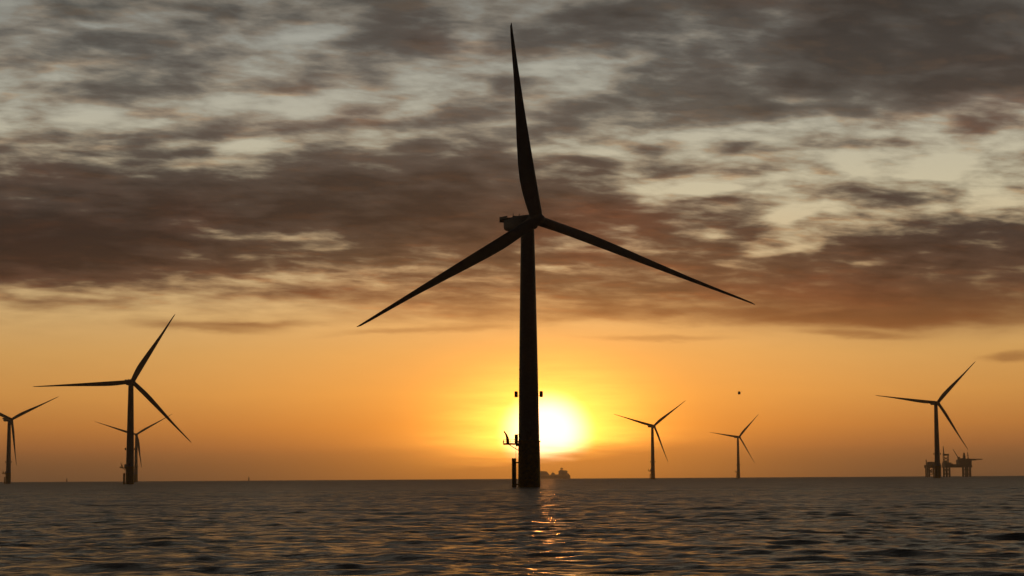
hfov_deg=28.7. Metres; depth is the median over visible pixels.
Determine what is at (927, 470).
offshore platform
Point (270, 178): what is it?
sky
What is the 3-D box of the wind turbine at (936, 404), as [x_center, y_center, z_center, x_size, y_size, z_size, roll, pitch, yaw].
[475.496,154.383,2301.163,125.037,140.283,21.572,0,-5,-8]
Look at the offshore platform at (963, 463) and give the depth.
4467.13 m
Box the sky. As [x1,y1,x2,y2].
[0,0,1023,481]
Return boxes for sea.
[0,476,1023,575]
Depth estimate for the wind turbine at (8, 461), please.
2572.49 m
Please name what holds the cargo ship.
on the sea
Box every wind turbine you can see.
[0,397,56,483]
[33,315,190,483]
[97,414,171,481]
[357,23,754,486]
[615,401,684,478]
[710,415,757,477]
[876,361,975,477]
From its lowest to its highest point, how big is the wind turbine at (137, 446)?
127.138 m
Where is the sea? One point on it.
(865, 526)
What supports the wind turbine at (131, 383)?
in the sea
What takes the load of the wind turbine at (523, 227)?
in the sea
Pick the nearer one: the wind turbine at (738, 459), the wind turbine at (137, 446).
the wind turbine at (137, 446)
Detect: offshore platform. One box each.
[924,459,940,476]
[942,447,982,476]
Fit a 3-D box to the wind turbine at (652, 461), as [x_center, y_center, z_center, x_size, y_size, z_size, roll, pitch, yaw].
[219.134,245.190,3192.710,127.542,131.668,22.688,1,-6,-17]
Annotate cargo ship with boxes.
[540,467,569,478]

